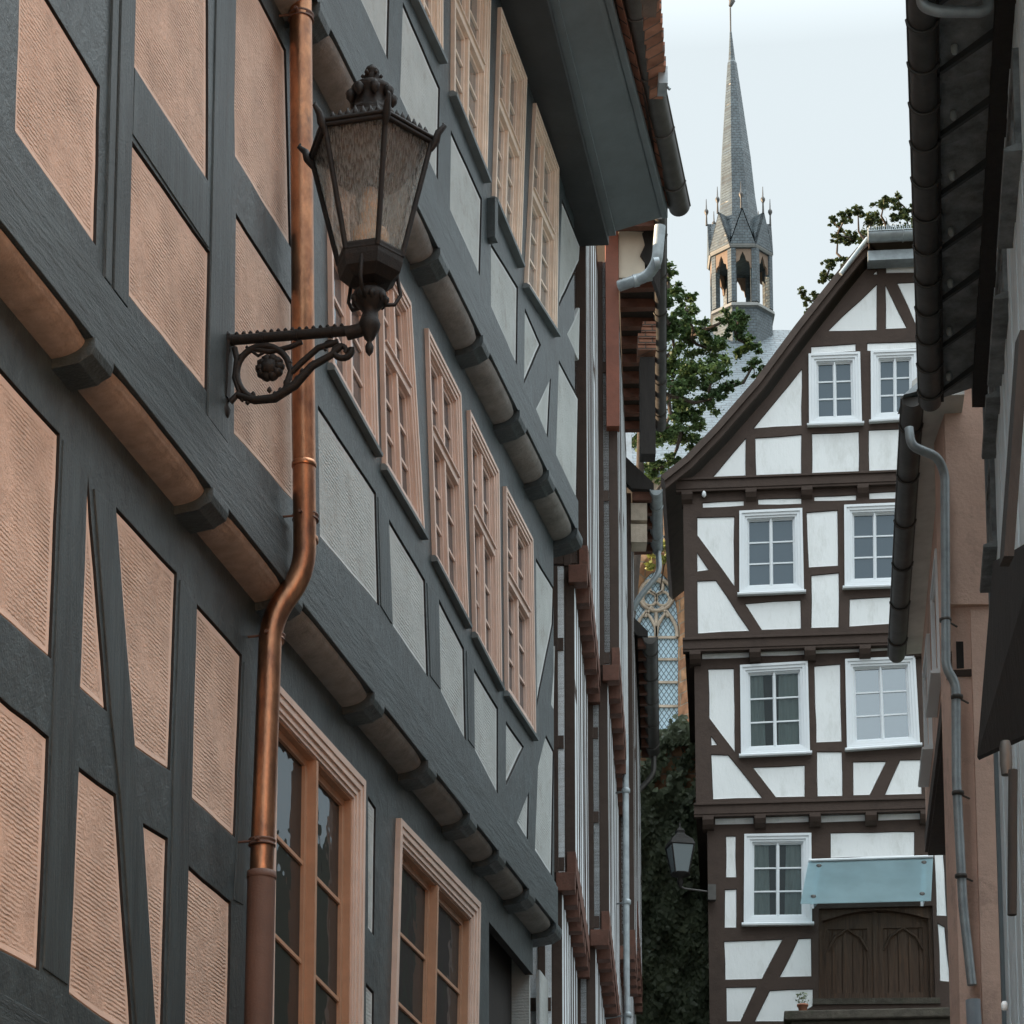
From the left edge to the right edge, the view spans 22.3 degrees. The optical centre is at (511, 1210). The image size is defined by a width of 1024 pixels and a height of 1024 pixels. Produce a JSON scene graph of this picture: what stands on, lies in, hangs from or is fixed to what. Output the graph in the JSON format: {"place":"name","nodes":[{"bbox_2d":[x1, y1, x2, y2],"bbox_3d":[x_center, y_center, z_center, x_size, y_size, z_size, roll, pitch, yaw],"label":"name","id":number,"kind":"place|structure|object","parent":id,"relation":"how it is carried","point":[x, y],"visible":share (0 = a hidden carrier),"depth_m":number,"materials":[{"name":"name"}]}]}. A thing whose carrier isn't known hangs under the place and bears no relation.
{"place":"outdoors","nodes":[
{"label":"outdoors","id":0,"kind":"place"},
{"bbox_2d":[661,0,911,329],"label":"sky","id":1,"kind":"structure","parent":0,"point":[824,83],"materials":[{"name":"white"}]},
{"bbox_3d":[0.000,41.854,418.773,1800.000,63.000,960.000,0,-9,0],"label":"ground","id":2,"kind":"structure","parent":0,"visible":0},
{"bbox_2d":[0,0,690,1023],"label":"timber framed house","id":3,"kind":"structure","parent":2,"relation":"on","point":[276,712],"depth_m":16.45,"materials":[{"name":"grey paint"}]},
{"bbox_2d":[272,686,365,1023],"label":"window","id":4,"kind":"structure","parent":3,"relation":"in","point":[320,849],"depth_m":17.51,"materials":[{"name":"paint"}]},
{"bbox_2d":[225,64,446,417],"bbox_3d":[-1.070,-5.750,15.274,1.374,2.151,0.890,0,-9,0],"label":"wall lantern","id":5,"kind":"object","parent":3,"relation":"attached to","point":[371,149],"depth_m":15.21,"materials":[{"name":"black metal"}]},
{"bbox_2d":[326,169,382,457],"bbox_3d":[-1.140,-6.346,18.089,0.160,1.755,1.293,-2,-10,13],"label":"window","id":6,"kind":"structure","parent":3,"relation":"in","point":[355,378],"depth_m":18.04,"materials":[{"name":"paint"}]},
{"bbox_2d":[378,282,428,539],"bbox_3d":[-0.853,-6.037,19.294,0.160,1.687,1.306,-2,-10,13],"label":"window","id":7,"kind":"structure","parent":3,"relation":"in","point":[400,439],"depth_m":19.39,"materials":[{"name":"paint"}]},
{"bbox_2d":[410,0,447,63],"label":"window","id":8,"kind":"structure","parent":3,"relation":"in","point":[430,13],"depth_m":19.95,"materials":[{"name":"beige paint"}]},
{"bbox_2d":[390,818,480,1023],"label":"window","id":9,"kind":"structure","parent":3,"relation":"in","point":[435,969],"depth_m":20.50,"materials":[{"name":"paint"}]},
{"bbox_2d":[424,328,472,628],"bbox_3d":[-0.548,-5.766,20.586,0.160,1.907,1.364,-2,-10,13],"label":"window","id":10,"kind":"structure","parent":3,"relation":"in","point":[444,397],"depth_m":20.59,"materials":[{"name":"paint"}]},
{"bbox_2d":[449,0,491,182],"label":"window","id":11,"kind":"structure","parent":3,"relation":"in","point":[470,19],"depth_m":21.27,"materials":[{"name":"beige paint"}]},
{"bbox_2d":[466,410,504,691],"bbox_3d":[-0.266,-5.505,21.784,0.160,1.990,1.183,-2,-10,13],"label":"window","id":12,"kind":"structure","parent":3,"relation":"in","point":[483,472],"depth_m":21.84,"materials":[{"name":"paint"}]},
{"bbox_2d":[489,933,511,1023],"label":"door leaf","id":13,"kind":"structure","parent":3,"relation":"in","point":[500,963],"depth_m":23.55,"materials":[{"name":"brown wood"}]},
{"bbox_2d":[491,7,526,267],"bbox_3d":[-0.056,-9.247,22.420,0.170,1.966,1.253,-2,-10,13],"label":"window","id":14,"kind":"structure","parent":3,"relation":"in","point":[510,77],"depth_m":22.56,"materials":[{"name":"beige paint"}]},
{"bbox_2d":[503,486,538,740],"bbox_3d":[0.032,-5.270,23.050,0.160,1.893,1.223,-2,-10,13],"label":"window","id":15,"kind":"structure","parent":3,"relation":"in","point":[518,546],"depth_m":23.08,"materials":[{"name":"paint"}]},
{"bbox_2d":[523,103,560,336],"bbox_3d":[0.235,-8.978,23.651,0.170,2.021,1.413,-2,-10,13],"label":"window","id":16,"kind":"structure","parent":3,"relation":"in","point":[540,284],"depth_m":23.86,"materials":[{"name":"beige paint"}]},
{"bbox_2d":[530,246,600,1023],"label":"narrow timbered house","id":17,"kind":"structure","parent":2,"relation":"on","point":[562,965],"depth_m":25.67,"materials":[{"name":"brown paint"}]},
{"bbox_2d":[578,217,667,1023],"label":"red timbered house","id":18,"kind":"structure","parent":2,"relation":"on","point":[632,328],"depth_m":29.30,"materials":[{"name":"brown paint"}]},
{"bbox_2d":[605,457,663,1023],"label":"timbered house","id":19,"kind":"structure","parent":2,"relation":"on","point":[645,535],"depth_m":33.81,"materials":[{"name":"brown paint"}]},
{"bbox_2d":[622,433,659,1023],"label":"timbered house","id":20,"kind":"structure","parent":2,"relation":"on","point":[647,743],"depth_m":37.48,"materials":[{"name":"brown paint"}]},
{"bbox_2d":[640,734,701,1001],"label":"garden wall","id":21,"kind":"structure","parent":2,"relation":"on","point":[677,754],"depth_m":44.32,"materials":[{"name":"stone"}]},
{"bbox_2d":[636,714,709,1023],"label":"ivy","id":22,"kind":"object","parent":21,"relation":"attached to","point":[675,968],"visible":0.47,"depth_m":43.69,"materials":[{"name":"green plant"}]},
{"bbox_2d":[632,258,764,618],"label":"maple tree","id":23,"kind":"object","parent":2,"relation":"on","point":[677,433],"visible":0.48,"depth_m":52.13,"materials":[{"name":"green plant"}]},
{"bbox_2d":[632,0,790,728],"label":"gothic church","id":24,"kind":"structure","parent":2,"relation":"on","point":[739,243],"depth_m":71.40,"materials":[{"name":"stone"}]},
{"bbox_2d":[644,536,665,589],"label":"climbing sprig","id":25,"kind":"object","parent":24,"relation":"attached to","point":[650,565],"visible":0.23,"depth_m":62.88,"materials":[{"name":"green plant"}]},
{"bbox_2d":[636,552,686,728],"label":"window","id":26,"kind":"structure","parent":24,"relation":"in","point":[656,611],"depth_m":63.46,"materials":[{"name":"glass"}]},
{"bbox_2d":[661,223,949,1023],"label":"half timbered house","id":27,"kind":"structure","parent":2,"relation":"on","point":[822,870],"depth_m":39.81,"materials":[{"name":"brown paint"}]},
{"bbox_2d":[665,822,715,900],"bbox_3d":[2.719,-5.315,39.638,0.723,1.255,0.405,1,-9,-9],"label":"wall lantern","id":28,"kind":"object","parent":27,"relation":"attached to","point":[679,847],"depth_m":39.49,"materials":[{"name":"black glass"}]},
{"bbox_2d":[737,508,805,596],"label":"window","id":29,"kind":"structure","parent":27,"relation":"in","point":[770,540],"depth_m":40.10,"materials":[{"name":"white paint"}]},
{"bbox_2d":[739,661,811,757],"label":"window","id":30,"kind":"structure","parent":27,"relation":"in","point":[793,714],"depth_m":39.84,"materials":[{"name":"white paint"}]},
{"bbox_2d":[742,833,813,926],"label":"window","id":31,"kind":"structure","parent":27,"relation":"in","point":[757,891],"depth_m":39.54,"materials":[{"name":"white paint"}]},
{"bbox_2d":[795,992,808,1010],"bbox_3d":[4.274,-3.070,38.198,0.190,0.327,0.190,5,-11,-29],"label":"flower pot","id":32,"kind":"object","parent":27,"relation":"on","point":[802,1006],"visible":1,"depth_m":38.15,"materials":[{"name":"ceramic"}]},
{"bbox_2d":[807,351,863,427],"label":"window","id":33,"kind":"structure","parent":27,"relation":"in","point":[835,377],"depth_m":40.36,"materials":[{"name":"white paint"}]},
{"bbox_2d":[843,503,894,589],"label":"window","id":34,"kind":"structure","parent":27,"relation":"in","point":[868,528],"depth_m":39.98,"materials":[{"name":"white paint"}]},
{"bbox_2d":[813,907,939,1004],"bbox_3d":[5.480,-3.572,39.275,1.914,2.058,0.370,-1,-9,5],"label":"door","id":35,"kind":"structure","parent":27,"relation":"in","point":[881,955],"depth_m":39.38,"materials":[{"name":"brown wood"}]},
{"bbox_2d":[845,656,921,751],"bbox_3d":[5.650,-7.725,39.665,1.163,1.484,0.200,-1,-9,5],"label":"window","id":36,"kind":"structure","parent":27,"relation":"in","point":[882,699],"depth_m":39.68,"materials":[{"name":"white paint"}]},
{"bbox_2d":[869,349,916,423],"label":"window","id":37,"kind":"structure","parent":27,"relation":"in","point":[893,371],"depth_m":40.31,"materials":[{"name":"white paint"}]},
{"bbox_2d":[797,191,911,312],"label":"lime tree","id":38,"kind":"object","parent":2,"relation":"on","point":[871,219],"visible":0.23,"depth_m":57.49,"materials":[{"name":"green plant"}]},
{"bbox_2d":[887,378,1001,1023],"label":"pink rendered house","id":39,"kind":"structure","parent":2,"relation":"on","point":[938,611],"depth_m":18.53,"materials":[{"name":"brown"}]},
{"bbox_2d":[918,633,932,786],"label":"window","id":40,"kind":"structure","parent":39,"relation":"in","point":[927,751],"depth_m":21.60,"materials":[{"name":"white paint"}]},
{"bbox_2d":[925,548,940,717],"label":"window","id":41,"kind":"structure","parent":39,"relation":"in","point":[934,686],"depth_m":19.97,"materials":[{"name":"white paint"}]},
{"bbox_2d":[905,0,1023,1023],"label":"boarded house","id":42,"kind":"structure","parent":2,"relation":"on","point":[965,66],"depth_m":14.96,"materials":[{"name":"grey wood"}]},
{"bbox_2d":[980,458,997,592],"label":"timber beam","id":43,"kind":"structure","parent":42,"relation":"in","point":[989,555],"depth_m":17.31,"materials":[{"name":"wood"}]},
{"bbox_2d":[981,386,999,458],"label":"timber beam","id":44,"kind":"structure","parent":42,"relation":"in","point":[992,400],"depth_m":16.60,"materials":[{"name":"wood"}]},
{"bbox_2d":[987,249,1008,386],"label":"timber beam","id":45,"kind":"structure","parent":42,"relation":"in","point":[999,324],"depth_m":15.41,"materials":[{"name":"wood"}]},
{"bbox_2d":[997,48,1022,248],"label":"timber beam","id":46,"kind":"structure","parent":42,"relation":"in","point":[1012,153],"depth_m":13.77,"materials":[{"name":"wood"}]}
]}

